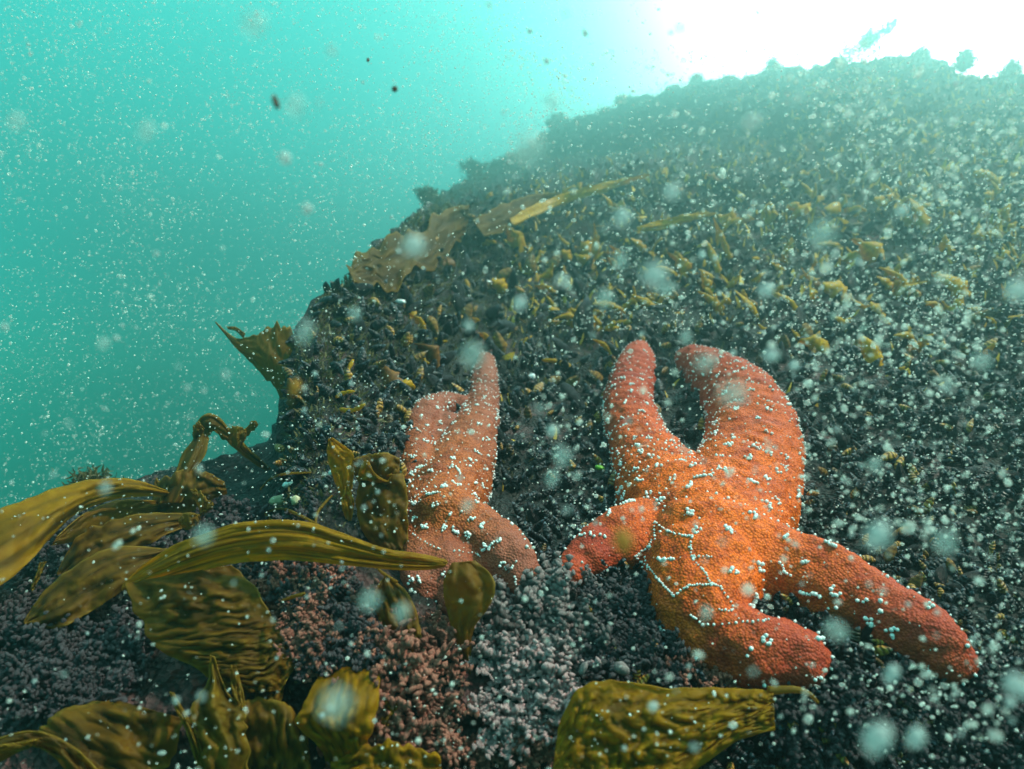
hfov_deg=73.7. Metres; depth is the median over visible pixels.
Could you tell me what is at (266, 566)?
coralline tuft
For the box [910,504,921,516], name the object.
mussel
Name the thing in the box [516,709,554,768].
coralline tuft
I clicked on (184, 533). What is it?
coralline tuft
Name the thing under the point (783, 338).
mussel
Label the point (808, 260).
mussel
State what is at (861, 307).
weed sprig
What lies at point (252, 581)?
coralline tuft
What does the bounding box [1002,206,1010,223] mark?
weed sprig
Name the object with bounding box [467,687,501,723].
coralline tuft
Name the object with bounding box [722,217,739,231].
weed sprig
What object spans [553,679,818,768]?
kelp
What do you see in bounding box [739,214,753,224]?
weed sprig
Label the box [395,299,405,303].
shell
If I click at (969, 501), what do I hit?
mussel
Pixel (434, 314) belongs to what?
mussel
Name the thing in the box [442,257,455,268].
weed sprig
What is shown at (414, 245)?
drifting fleck
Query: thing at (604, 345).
weed sprig
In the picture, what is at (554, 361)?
weed sprig
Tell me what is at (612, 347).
mussel
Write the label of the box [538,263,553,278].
weed sprig
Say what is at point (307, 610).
coralline tuft
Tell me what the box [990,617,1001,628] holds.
mussel
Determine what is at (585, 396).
mussel
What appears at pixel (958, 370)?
mussel
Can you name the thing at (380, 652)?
coralline tuft
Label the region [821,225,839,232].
weed sprig
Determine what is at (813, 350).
mussel
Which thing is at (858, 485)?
mussel
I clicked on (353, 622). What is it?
coralline tuft
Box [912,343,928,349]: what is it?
weed sprig
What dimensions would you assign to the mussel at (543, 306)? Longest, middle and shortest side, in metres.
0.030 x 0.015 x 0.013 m
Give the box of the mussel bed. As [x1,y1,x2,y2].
[273,77,1023,768]
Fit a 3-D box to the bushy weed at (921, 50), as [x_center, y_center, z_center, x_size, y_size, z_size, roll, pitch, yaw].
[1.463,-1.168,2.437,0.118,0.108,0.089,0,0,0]
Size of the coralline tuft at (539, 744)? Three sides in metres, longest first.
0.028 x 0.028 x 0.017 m
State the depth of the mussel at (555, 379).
0.95 m
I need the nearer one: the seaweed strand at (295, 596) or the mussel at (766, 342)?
the seaweed strand at (295, 596)
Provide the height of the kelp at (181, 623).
0.059 m
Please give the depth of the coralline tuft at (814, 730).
0.35 m
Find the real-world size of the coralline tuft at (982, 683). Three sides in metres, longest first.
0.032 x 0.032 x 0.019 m
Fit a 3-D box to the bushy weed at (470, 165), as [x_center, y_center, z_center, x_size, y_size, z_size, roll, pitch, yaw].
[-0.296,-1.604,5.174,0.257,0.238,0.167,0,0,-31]
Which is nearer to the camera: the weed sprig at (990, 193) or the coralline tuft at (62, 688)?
the coralline tuft at (62, 688)
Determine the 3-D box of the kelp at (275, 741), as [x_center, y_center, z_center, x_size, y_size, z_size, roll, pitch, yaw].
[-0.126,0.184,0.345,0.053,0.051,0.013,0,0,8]
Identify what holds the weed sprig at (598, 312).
on the rock
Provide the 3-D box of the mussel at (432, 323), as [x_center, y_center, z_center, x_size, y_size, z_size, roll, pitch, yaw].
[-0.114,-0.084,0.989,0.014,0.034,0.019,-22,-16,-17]
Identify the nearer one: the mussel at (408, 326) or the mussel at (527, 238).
the mussel at (408, 326)
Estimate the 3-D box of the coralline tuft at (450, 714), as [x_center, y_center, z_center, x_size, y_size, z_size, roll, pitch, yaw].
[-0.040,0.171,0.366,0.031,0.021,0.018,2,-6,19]
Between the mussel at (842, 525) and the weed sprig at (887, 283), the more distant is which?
the weed sprig at (887, 283)
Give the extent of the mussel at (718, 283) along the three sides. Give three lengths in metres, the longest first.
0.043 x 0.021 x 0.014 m
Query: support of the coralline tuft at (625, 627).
on the rock
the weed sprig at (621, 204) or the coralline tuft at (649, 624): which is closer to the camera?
the coralline tuft at (649, 624)
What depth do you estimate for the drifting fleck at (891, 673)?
0.11 m
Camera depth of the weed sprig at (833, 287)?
1.07 m
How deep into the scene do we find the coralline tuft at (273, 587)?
0.40 m
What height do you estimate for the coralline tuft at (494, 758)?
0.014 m
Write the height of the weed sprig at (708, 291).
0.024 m
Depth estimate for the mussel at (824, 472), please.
0.59 m
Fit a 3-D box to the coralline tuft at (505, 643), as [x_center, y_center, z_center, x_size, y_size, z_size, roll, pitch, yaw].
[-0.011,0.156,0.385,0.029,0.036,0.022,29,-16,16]
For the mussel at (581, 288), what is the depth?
1.36 m
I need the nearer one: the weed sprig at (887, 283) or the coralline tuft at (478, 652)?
the coralline tuft at (478, 652)
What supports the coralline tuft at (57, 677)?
attached to the rock
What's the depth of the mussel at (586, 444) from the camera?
0.70 m
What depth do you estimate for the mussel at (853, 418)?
0.71 m
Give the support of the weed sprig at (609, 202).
on the rock
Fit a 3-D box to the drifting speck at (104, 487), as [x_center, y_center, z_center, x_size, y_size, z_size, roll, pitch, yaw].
[-0.062,0.016,0.104,0.001,0.002,0.001,-21,-30,0]
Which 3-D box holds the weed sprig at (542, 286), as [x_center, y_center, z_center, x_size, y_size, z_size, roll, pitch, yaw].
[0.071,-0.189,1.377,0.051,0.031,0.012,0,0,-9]
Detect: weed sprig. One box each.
[285,378,298,410]
[335,390,354,397]
[339,403,365,412]
[348,359,353,369]
[381,366,409,399]
[398,378,415,389]
[409,313,425,328]
[414,343,440,369]
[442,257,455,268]
[472,317,479,322]
[478,332,488,340]
[482,239,495,246]
[491,278,507,293]
[504,225,526,252]
[518,262,530,274]
[534,273,539,280]
[534,283,556,295]
[538,250,545,256]
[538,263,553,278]
[542,358,570,368]
[546,296,558,308]
[553,312,573,319]
[557,233,577,248]
[560,249,572,262]
[562,185,573,193]
[566,311,572,327]
[576,182,582,188]
[577,254,596,273]
[579,240,591,255]
[591,223,599,259]
[592,339,611,354]
[593,300,625,313]
[593,309,601,316]
[593,314,601,326]
[594,310,605,324]
[602,194,611,208]
[603,252,618,259]
[604,319,632,331]
[607,256,620,264]
[609,245,622,260]
[610,308,621,320]
[615,199,625,210]
[621,297,637,309]
[630,294,656,309]
[631,238,646,252]
[635,216,643,221]
[646,293,656,303]
[648,251,655,260]
[648,292,658,300]
[652,238,662,250]
[656,295,675,304]
[665,267,677,275]
[667,252,691,274]
[674,251,682,257]
[679,262,689,275]
[679,271,698,279]
[696,243,709,247]
[697,279,704,292]
[698,269,715,285]
[698,291,713,305]
[701,270,715,290]
[704,287,713,296]
[707,242,721,272]
[713,174,722,182]
[713,217,724,247]
[713,293,724,314]
[717,214,730,223]
[717,298,725,315]
[718,226,732,259]
[719,213,731,226]
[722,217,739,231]
[722,293,730,304]
[724,269,742,287]
[730,207,736,225]
[735,290,759,319]
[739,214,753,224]
[741,289,747,302]
[751,273,760,282]
[761,203,770,226]
[764,209,771,223]
[770,201,778,222]
[771,261,784,270]
[773,285,790,296]
[774,292,797,311]
[780,238,792,261]
[781,248,792,262]
[788,202,810,218]
[791,328,820,341]
[798,334,829,352]
[801,183,812,196]
[801,267,819,280]
[810,293,819,299]
[811,183,816,198]
[811,256,816,267]
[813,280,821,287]
[816,196,826,204]
[817,221,824,232]
[817,241,843,247]
[819,258,826,272]
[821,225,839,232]
[822,280,846,302]
[823,218,835,233]
[824,202,840,216]
[834,250,842,266]
[835,316,848,324]
[840,195,847,206]
[842,250,864,262]
[848,205,866,212]
[851,238,884,263]
[851,298,866,309]
[853,207,862,216]
[859,336,883,365]
[869,301,889,323]
[873,195,890,208]
[877,276,893,294]
[879,267,909,304]
[883,184,894,199]
[885,194,898,198]
[889,268,900,291]
[893,258,908,272]
[893,331,917,346]
[895,277,914,299]
[897,193,917,204]
[897,283,918,298]
[903,216,916,227]
[905,343,913,356]
[909,198,930,232]
[911,272,919,281]
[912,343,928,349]
[918,334,933,352]
[925,302,942,313]
[927,201,955,214]
[927,370,939,377]
[931,271,940,276]
[936,274,971,297]
[938,234,955,255]
[942,300,948,313]
[946,294,964,314]
[967,307,980,310]
[971,230,984,240]
[972,168,1000,186]
[974,223,985,240]
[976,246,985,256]
[981,150,987,156]
[982,232,1007,242]
[982,342,995,354]
[983,190,993,198]
[986,316,997,330]
[989,219,1003,237]
[991,180,999,196]
[996,212,1000,232]
[1000,204,1010,226]
[1000,247,1014,260]
[1001,283,1006,298]
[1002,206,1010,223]
[1004,221,1016,236]
[1004,317,1012,327]
[1007,314,1023,318]
[1008,242,1018,258]
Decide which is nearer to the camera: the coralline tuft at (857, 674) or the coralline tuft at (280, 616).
the coralline tuft at (857, 674)
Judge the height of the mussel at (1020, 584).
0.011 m
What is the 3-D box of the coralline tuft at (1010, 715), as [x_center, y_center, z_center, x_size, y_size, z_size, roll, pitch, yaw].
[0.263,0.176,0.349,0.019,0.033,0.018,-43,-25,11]
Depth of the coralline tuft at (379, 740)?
0.35 m
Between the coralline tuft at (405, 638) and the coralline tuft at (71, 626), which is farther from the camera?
the coralline tuft at (71, 626)
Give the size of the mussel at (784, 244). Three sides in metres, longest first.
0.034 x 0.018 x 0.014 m
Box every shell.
[282,481,292,487]
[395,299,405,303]
[578,662,587,674]
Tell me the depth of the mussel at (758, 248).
1.40 m
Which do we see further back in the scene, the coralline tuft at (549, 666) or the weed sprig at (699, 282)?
the weed sprig at (699, 282)
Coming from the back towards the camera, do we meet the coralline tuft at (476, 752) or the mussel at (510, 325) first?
the mussel at (510, 325)
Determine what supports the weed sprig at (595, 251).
on the rock
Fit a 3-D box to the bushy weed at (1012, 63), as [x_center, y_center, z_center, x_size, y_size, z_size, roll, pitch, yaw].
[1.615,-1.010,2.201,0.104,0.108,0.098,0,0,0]
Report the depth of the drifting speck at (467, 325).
0.12 m
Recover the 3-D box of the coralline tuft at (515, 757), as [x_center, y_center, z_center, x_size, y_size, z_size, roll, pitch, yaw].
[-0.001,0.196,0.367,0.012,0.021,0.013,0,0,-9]
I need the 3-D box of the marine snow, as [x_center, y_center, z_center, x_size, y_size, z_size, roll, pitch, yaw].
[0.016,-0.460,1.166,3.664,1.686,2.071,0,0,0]
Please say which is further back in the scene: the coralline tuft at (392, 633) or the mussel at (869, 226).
the mussel at (869, 226)
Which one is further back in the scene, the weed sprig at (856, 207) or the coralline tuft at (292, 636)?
the weed sprig at (856, 207)
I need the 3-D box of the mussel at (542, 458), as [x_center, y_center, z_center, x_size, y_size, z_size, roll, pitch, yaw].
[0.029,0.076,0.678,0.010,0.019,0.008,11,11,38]
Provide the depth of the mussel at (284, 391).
0.64 m
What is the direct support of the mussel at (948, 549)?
on the rock
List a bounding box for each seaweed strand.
[259,472,310,489]
[267,507,319,524]
[281,592,305,600]
[314,495,332,522]
[377,568,397,582]
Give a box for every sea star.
[399,351,539,616]
[559,339,981,689]
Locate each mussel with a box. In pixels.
[281,389,288,397]
[299,321,313,327]
[300,407,307,418]
[305,345,313,358]
[305,432,312,445]
[309,392,317,405]
[310,361,321,373]
[337,306,347,316]
[354,313,365,332]
[355,283,373,296]
[364,389,377,398]
[365,365,377,376]
[366,423,376,433]
[382,420,396,431]
[384,304,404,310]
[384,393,393,410]
[394,435,410,444]
[401,285,409,304]
[402,322,412,331]
[405,300,421,314]
[409,355,417,376]
[418,268,425,283]
[423,366,435,379]
[424,284,433,297]
[426,316,438,336]
[427,374,438,388]
[430,310,437,318]
[440,350,457,364]
[442,265,451,273]
[442,374,454,382]
[443,322,453,335]
[451,281,464,297]
[454,293,465,311]
[460,302,472,320]
[461,313,467,328]
[463,253,473,275]
[468,247,472,258]
[468,343,481,354]
[481,277,487,292]
[483,256,493,264]
[485,235,493,239]
[485,305,499,319]
[491,341,502,360]
[493,330,505,352]
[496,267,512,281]
[496,426,508,447]
[498,320,515,332]
[498,328,507,336]
[509,269,518,287]
[514,395,519,408]
[516,311,523,318]
[524,253,535,275]
[525,233,530,242]
[526,502,539,523]
[528,314,542,330]
[529,391,535,398]
[531,292,540,298]
[538,303,548,310]
[540,452,545,461]
[542,376,561,383]
[544,498,560,507]
[548,254,560,270]
[551,219,560,225]
[551,337,569,353]
[551,550,558,566]
[554,311,566,320]
[555,262,564,271]
[556,228,564,235]
[556,289,565,298]
[560,382,584,408]
[565,375,579,386]
[568,264,579,279]
[573,297,593,338]
[575,279,588,299]
[578,441,595,452]
[580,393,592,399]
[582,254,594,272]
[584,228,590,240]
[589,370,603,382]
[591,391,600,405]
[593,480,602,498]
[596,267,609,284]
[601,339,618,354]
[602,249,608,257]
[611,224,620,233]
[616,331,622,340]
[627,283,637,298]
[632,270,644,285]
[638,320,644,326]
[644,252,652,262]
[648,231,655,243]
[650,305,663,311]
[668,367,677,382]
[670,323,682,340]
[677,396,691,402]
[680,425,692,433]
[686,271,696,283]
[693,296,700,309]
[697,233,702,243]
[713,277,726,287]
[714,324,725,337]
[739,327,752,341]
[742,308,749,320]
[755,242,761,252]
[759,330,772,351]
[775,371,784,376]
[776,243,791,252]
[776,341,786,363]
[778,334,789,348]
[792,306,805,328]
[794,407,804,421]
[799,323,813,337]
[803,435,810,441]
[804,251,811,265]
[808,346,815,360]
[813,611,823,620]
[814,507,823,515]
[817,466,828,476]
[827,312,842,325]
[834,426,848,448]
[835,326,841,338]
[835,518,848,530]
[843,271,857,294]
[847,449,864,462]
[848,408,865,427]
[852,337,860,348]
[853,261,864,285]
[855,480,865,489]
[858,359,869,369]
[859,392,872,399]
[859,544,869,554]
[861,625,872,642]
[862,219,875,232]
[865,262,879,271]
[878,387,886,396]
[880,294,888,301]
[883,286,892,295]
[883,543,896,562]
[886,300,909,311]
[886,483,896,501]
[890,526,910,535]
[892,395,902,401]
[895,462,906,480]
[899,338,908,349]
[901,384,912,395]
[901,569,909,576]
[903,451,914,471]
[905,544,919,551]
[908,573,922,587]
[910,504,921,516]
[925,409,934,424]
[928,481,942,493]
[929,250,937,260]
[931,385,954,400]
[933,563,947,584]
[935,258,945,270]
[935,415,959,427]
[939,464,948,478]
[944,546,951,553]
[945,558,956,572]
[945,583,960,592]
[947,509,955,524]
[948,427,957,438]
[950,235,961,243]
[950,364,970,381]
[955,402,966,408]
[958,570,979,584]
[963,296,975,306]
[963,466,978,476]
[964,309,990,324]
[964,428,975,446]
[964,497,975,505]
[967,265,981,272]
[970,329,977,342]
[972,361,982,371]
[973,491,987,505]
[974,404,987,414]
[978,418,992,426]
[979,272,996,292]
[980,219,986,232]
[980,253,991,273]
[980,531,993,543]
[981,518,992,532]
[981,539,988,552]
[981,583,995,593]
[988,439,997,457]
[990,390,1004,399]
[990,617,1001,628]
[994,405,1010,422]
[995,594,1009,614]
[995,644,1004,649]
[997,268,1010,289]
[1002,470,1022,483]
[1003,306,1011,317]
[1005,253,1016,273]
[1008,431,1015,438]
[1009,365,1020,374]
[1010,375,1023,385]
[1010,620,1023,644]
[1012,558,1023,570]
[1013,330,1022,342]
[1015,492,1023,500]
[1016,574,1023,586]
[1017,420,1023,430]
[1018,437,1023,447]
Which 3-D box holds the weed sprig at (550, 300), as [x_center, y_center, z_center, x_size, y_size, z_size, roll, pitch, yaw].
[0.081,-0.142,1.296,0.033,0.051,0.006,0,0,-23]
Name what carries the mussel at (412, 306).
on the rock
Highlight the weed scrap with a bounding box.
[595,465,604,469]
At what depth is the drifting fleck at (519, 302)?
0.13 m
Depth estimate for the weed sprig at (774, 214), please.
1.56 m
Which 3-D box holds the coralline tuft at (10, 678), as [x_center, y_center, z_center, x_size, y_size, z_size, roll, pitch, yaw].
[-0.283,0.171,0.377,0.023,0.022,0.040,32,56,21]
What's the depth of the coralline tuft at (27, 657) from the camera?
0.40 m
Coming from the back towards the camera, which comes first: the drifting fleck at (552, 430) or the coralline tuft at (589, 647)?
the coralline tuft at (589, 647)
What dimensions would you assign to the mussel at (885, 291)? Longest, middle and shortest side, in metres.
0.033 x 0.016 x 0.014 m
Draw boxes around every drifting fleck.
[272,95,279,108]
[278,151,291,164]
[289,379,300,395]
[301,203,312,214]
[392,86,397,91]
[403,235,424,255]
[513,296,526,309]
[547,425,557,436]
[582,29,587,36]
[613,208,630,225]
[613,529,632,553]
[641,263,666,288]
[648,702,657,711]
[663,184,679,199]
[698,250,705,257]
[742,113,760,130]
[757,284,773,296]
[789,361,799,370]
[863,723,891,755]
[864,521,890,548]
[884,664,899,683]
[895,205,908,216]
[906,726,926,747]
[1002,280,1023,301]
[1002,673,1023,697]
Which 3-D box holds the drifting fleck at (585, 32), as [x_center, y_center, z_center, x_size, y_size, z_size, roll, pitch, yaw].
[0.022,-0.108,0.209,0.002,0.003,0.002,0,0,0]
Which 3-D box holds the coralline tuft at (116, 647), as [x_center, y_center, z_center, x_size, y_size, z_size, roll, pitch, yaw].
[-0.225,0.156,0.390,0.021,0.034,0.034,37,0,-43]
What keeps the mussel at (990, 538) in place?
on the rock
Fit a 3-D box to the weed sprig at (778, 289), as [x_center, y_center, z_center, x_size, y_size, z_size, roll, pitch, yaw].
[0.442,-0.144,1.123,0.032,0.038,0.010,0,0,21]
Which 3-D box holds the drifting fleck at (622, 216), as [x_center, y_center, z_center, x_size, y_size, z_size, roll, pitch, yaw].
[0.018,-0.028,0.114,0.003,0.003,0.002,0,0,0]
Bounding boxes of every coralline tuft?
[0,581,28,628]
[0,600,18,635]
[0,608,30,649]
[0,623,12,661]
[0,647,24,670]
[0,652,24,700]
[0,657,42,728]
[0,662,36,716]
[0,680,43,736]
[6,650,73,699]
[7,576,22,602]
[11,566,45,601]
[12,611,70,672]
[14,637,51,667]
[16,617,83,648]
[17,558,56,584]
[17,590,39,614]
[20,667,80,720]
[24,541,49,566]
[26,579,51,615]
[30,544,68,575]
[39,637,111,694]
[42,534,69,563]
[42,620,81,658]
[43,671,93,720]
[43,680,76,711]
[46,666,85,700]
[49,515,78,545]
[56,520,72,533]
[58,656,104,683]
[61,615,112,651]
[68,623,75,630]
[69,509,87,520]
[70,671,113,696]
[72,671,102,704]
[73,604,141,645]
[73,645,113,660]
[82,595,137,625]
[85,620,144,684]
[92,635,139,688]
[93,593,130,621]
[97,609,130,630]
[97,660,138,702]
[102,590,128,609]
[102,625,145,666]
[105,651,153,700]
[121,597,131,612]
[122,599,131,607]
[128,628,156,659]
[150,528,193,547]
[157,527,199,544]
[170,506,206,538]
[186,527,214,537]
[192,507,223,536]
[202,519,232,533]
[207,494,234,518]
[214,506,241,528]
[215,505,260,525]
[222,489,279,519]
[230,561,271,570]
[236,562,260,586]
[239,561,270,575]
[244,561,272,583]
[247,573,268,591]
[257,566,274,592]
[259,561,279,611]
[261,561,293,612]
[263,561,309,598]
[264,603,284,626]
[267,589,288,621]
[270,560,295,576]
[272,495,302,519]
[273,628,295,670]
[275,601,294,630]
[279,587,306,612]
[280,561,307,586]
[280,610,332,654]
[283,563,320,589]
[283,575,315,619]
[283,621,311,659]
[284,560,312,564]
[285,620,303,662]
[287,562,321,583]
[287,620,342,651]
[290,586,335,613]
[292,487,320,520]
[292,576,327,625]
[293,626,327,683]
[293,640,326,680]
[294,601,332,633]
[295,584,340,615]
[297,502,319,522]
[298,564,340,590]
[298,641,339,676]
[299,576,349,614]
[304,606,338,647]
[305,640,337,678]
[309,618,342,637]
[313,563,355,584]
[317,572,348,601]
[320,641,368,675]
[321,591,363,640]
[323,563,353,573]
[331,607,377,655]
[331,659,396,693]
[334,633,373,669]
[337,571,363,606]
[341,626,391,663]
[342,578,381,631]
[344,586,376,616]
[351,648,401,679]
[354,640,391,674]
[359,596,382,628]
[363,624,390,663]
[363,627,397,653]
[368,723,389,744]
[368,733,383,746]
[370,649,389,678]
[372,713,406,743]
[373,695,441,747]
[373,720,407,746]
[374,618,434,649]
[374,694,411,740]
[375,629,450,686]
[379,645,428,713]
[379,692,386,708]
[390,607,422,622]
[401,673,447,731]
[408,727,460,768]
[410,701,436,741]
[411,689,463,727]
[411,692,478,748]
[413,635,434,668]
[413,733,442,753]
[416,722,460,767]
[421,605,453,652]
[421,611,441,623]
[422,730,466,762]
[425,615,456,651]
[427,656,437,673]
[429,666,449,690]
[440,638,474,691]
[450,727,488,768]
[459,753,490,768]
[461,639,494,673]
[463,736,497,764]
[464,752,507,768]
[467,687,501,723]
[471,626,518,660]
[472,704,535,767]
[474,608,496,635]
[475,624,522,695]
[479,697,509,725]
[482,582,530,630]
[489,614,520,648]
[489,670,517,695]
[492,571,557,657]
[492,705,534,743]
[493,564,530,608]
[495,619,547,678]
[496,620,537,677]
[496,753,517,768]
[498,752,533,768]
[499,710,552,768]
[499,742,518,768]
[500,604,550,658]
[500,676,532,719]
[505,666,532,693]
[507,715,557,761]
[510,639,558,704]
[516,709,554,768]
[517,567,576,632]
[517,749,554,768]
[519,599,546,629]
[521,551,598,615]
[521,611,586,676]
[524,658,562,720]
[525,636,578,691]
[526,595,597,642]
[528,700,551,731]
[533,671,582,705]
[534,719,554,755]
[535,616,554,626]
[538,638,582,682]
[539,614,572,659]
[539,689,568,725]
[541,653,601,711]
[544,696,564,746]
[545,716,558,743]
[548,757,553,768]
[553,605,615,680]
[564,582,592,611]
[567,593,617,639]
[567,624,611,681]
[572,649,605,680]
[573,674,588,685]
[577,564,604,600]
[577,572,633,621]
[577,578,608,615]
[579,606,615,630]
[580,639,620,671]
[590,590,624,635]
[593,610,624,649]
[595,630,627,658]
[605,632,640,674]
[608,617,632,641]
[608,655,635,682]
[610,577,641,601]
[612,570,654,620]
[613,643,655,680]
[614,577,654,627]
[616,614,651,643]
[621,584,651,615]
[627,641,684,685]
[628,623,663,680]
[631,627,690,664]
[633,596,647,612]
[633,620,675,634]
[634,605,655,621]
[650,619,666,638]
[656,660,684,687]
[665,655,703,682]
[682,674,713,687]
[683,655,713,687]
[691,663,720,683]
[709,669,732,683]
[717,668,740,687]
[723,679,738,687]
[763,731,803,768]
[774,694,817,734]
[774,698,808,759]
[782,753,819,768]
[787,681,840,720]
[787,714,819,768]
[803,754,824,768]
[806,722,857,768]
[809,685,883,757]
[811,721,836,736]
[814,689,863,736]
[819,666,864,708]
[819,734,857,768]
[830,661,875,709]
[843,686,872,737]
[844,729,884,768]
[858,684,902,723]
[858,753,889,768]
[870,655,930,728]
[876,697,914,752]
[884,726,925,768]
[886,756,910,768]
[890,677,944,727]
[906,728,965,768]
[920,669,960,709]
[927,716,980,768]
[928,719,965,751]
[930,760,955,768]
[932,688,978,725]
[933,678,975,738]
[949,656,1008,721]
[950,748,985,766]
[951,727,997,767]
[958,708,999,748]
[963,733,1022,768]
[978,724,1023,768]
[980,656,1013,699]
[980,670,1023,742]
[990,719,1023,750]
[993,744,1023,768]
[995,758,1014,768]
[998,698,1023,742]
[1005,674,1023,717]
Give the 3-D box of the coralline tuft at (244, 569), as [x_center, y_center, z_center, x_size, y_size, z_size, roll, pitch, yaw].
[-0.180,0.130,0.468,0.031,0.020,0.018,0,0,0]
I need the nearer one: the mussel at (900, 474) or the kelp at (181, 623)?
the kelp at (181, 623)
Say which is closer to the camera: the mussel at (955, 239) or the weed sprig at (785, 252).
the mussel at (955, 239)
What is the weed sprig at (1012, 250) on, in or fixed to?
on the rock
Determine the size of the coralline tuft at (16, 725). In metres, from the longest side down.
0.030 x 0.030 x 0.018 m
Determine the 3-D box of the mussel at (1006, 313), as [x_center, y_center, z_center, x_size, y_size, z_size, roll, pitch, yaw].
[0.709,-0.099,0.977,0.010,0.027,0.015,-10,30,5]
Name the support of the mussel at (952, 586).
on the rock
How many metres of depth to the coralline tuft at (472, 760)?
0.36 m
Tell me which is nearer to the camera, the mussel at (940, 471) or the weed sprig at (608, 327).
the mussel at (940, 471)
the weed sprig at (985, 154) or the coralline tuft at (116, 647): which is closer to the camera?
the coralline tuft at (116, 647)
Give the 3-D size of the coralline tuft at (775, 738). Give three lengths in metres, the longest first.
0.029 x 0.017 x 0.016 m
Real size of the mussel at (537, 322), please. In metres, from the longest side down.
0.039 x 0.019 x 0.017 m
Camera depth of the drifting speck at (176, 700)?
0.15 m
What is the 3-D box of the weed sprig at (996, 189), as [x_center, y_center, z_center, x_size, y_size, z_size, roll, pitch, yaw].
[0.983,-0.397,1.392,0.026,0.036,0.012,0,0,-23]
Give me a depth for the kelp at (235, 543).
0.38 m
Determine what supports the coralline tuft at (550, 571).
on the rock
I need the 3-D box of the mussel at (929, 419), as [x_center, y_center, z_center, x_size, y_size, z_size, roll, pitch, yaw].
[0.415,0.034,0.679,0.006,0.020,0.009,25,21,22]
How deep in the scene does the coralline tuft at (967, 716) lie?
0.35 m
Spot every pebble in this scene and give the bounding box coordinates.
[268,495,283,505]
[290,495,299,504]
[614,661,629,675]
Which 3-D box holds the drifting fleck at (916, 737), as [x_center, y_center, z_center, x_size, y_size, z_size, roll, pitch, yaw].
[0.058,0.051,0.099,0.003,0.003,0.002,0,0,0]
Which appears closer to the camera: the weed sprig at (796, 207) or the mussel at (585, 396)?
the mussel at (585, 396)
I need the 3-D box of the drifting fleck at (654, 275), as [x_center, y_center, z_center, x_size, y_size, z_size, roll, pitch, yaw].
[0.017,-0.013,0.080,0.003,0.003,0.002,0,0,0]
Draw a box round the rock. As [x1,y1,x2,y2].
[0,55,1023,768]
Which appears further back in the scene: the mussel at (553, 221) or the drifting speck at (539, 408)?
the mussel at (553, 221)
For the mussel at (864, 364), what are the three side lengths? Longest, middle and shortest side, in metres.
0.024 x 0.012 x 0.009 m
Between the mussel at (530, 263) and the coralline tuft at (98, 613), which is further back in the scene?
the mussel at (530, 263)
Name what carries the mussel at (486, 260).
on the rock
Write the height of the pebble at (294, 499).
0.007 m
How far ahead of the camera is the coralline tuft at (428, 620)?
0.40 m
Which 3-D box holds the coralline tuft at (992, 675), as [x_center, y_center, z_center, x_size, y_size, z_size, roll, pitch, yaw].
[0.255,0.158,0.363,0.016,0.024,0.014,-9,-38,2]
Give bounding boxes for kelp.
[0,478,168,585]
[0,731,96,768]
[0,738,38,753]
[23,546,166,628]
[30,561,46,590]
[39,700,182,768]
[52,499,159,545]
[56,512,200,575]
[121,520,447,589]
[124,565,296,692]
[152,468,226,512]
[160,413,270,502]
[169,692,204,768]
[178,512,198,529]
[189,655,250,768]
[190,488,213,515]
[215,321,294,399]
[227,326,244,337]
[230,665,245,709]
[244,696,310,768]
[254,657,293,700]
[294,666,379,766]
[327,437,399,520]
[330,738,441,768]
[346,205,468,292]
[355,473,408,550]
[373,575,421,651]
[374,701,397,730]
[443,560,494,673]
[473,193,561,236]
[510,174,649,224]
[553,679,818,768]
[637,212,716,230]
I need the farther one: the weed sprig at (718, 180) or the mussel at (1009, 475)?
the weed sprig at (718, 180)
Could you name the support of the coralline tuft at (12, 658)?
on the rock
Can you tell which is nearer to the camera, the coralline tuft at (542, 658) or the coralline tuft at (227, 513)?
the coralline tuft at (542, 658)
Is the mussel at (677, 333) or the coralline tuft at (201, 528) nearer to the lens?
the coralline tuft at (201, 528)
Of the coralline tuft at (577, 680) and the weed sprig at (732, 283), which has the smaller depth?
the coralline tuft at (577, 680)
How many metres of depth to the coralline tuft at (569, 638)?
0.38 m
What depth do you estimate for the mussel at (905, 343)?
0.92 m
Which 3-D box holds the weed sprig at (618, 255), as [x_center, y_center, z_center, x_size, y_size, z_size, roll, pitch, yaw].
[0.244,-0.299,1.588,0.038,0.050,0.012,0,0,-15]
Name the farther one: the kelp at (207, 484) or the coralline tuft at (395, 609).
the kelp at (207, 484)
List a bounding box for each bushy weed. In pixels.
[52,463,123,485]
[412,185,446,205]
[457,155,490,179]
[545,111,570,135]
[613,92,632,108]
[688,72,704,85]
[763,54,783,67]
[828,10,906,62]
[911,44,934,58]
[951,45,981,73]
[996,55,1023,75]
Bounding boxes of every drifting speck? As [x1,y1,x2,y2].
[0,323,7,329]
[100,483,109,492]
[172,697,179,703]
[196,465,201,472]
[198,692,203,700]
[222,371,228,378]
[326,704,333,711]
[327,47,335,54]
[463,320,472,330]
[536,405,542,410]
[676,23,684,31]
[691,743,697,750]
[712,255,718,260]
[854,258,860,263]
[1004,698,1015,708]
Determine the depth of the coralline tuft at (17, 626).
0.42 m
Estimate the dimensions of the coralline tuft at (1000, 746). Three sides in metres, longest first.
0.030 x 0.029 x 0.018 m
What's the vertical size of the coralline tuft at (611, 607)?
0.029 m
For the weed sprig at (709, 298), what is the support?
on the rock
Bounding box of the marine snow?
[0,0,1023,768]
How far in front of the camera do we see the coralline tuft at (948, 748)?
0.35 m
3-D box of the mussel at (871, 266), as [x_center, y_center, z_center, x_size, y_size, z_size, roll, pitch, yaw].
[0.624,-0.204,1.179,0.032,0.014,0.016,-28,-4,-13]
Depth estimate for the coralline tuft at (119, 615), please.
0.42 m

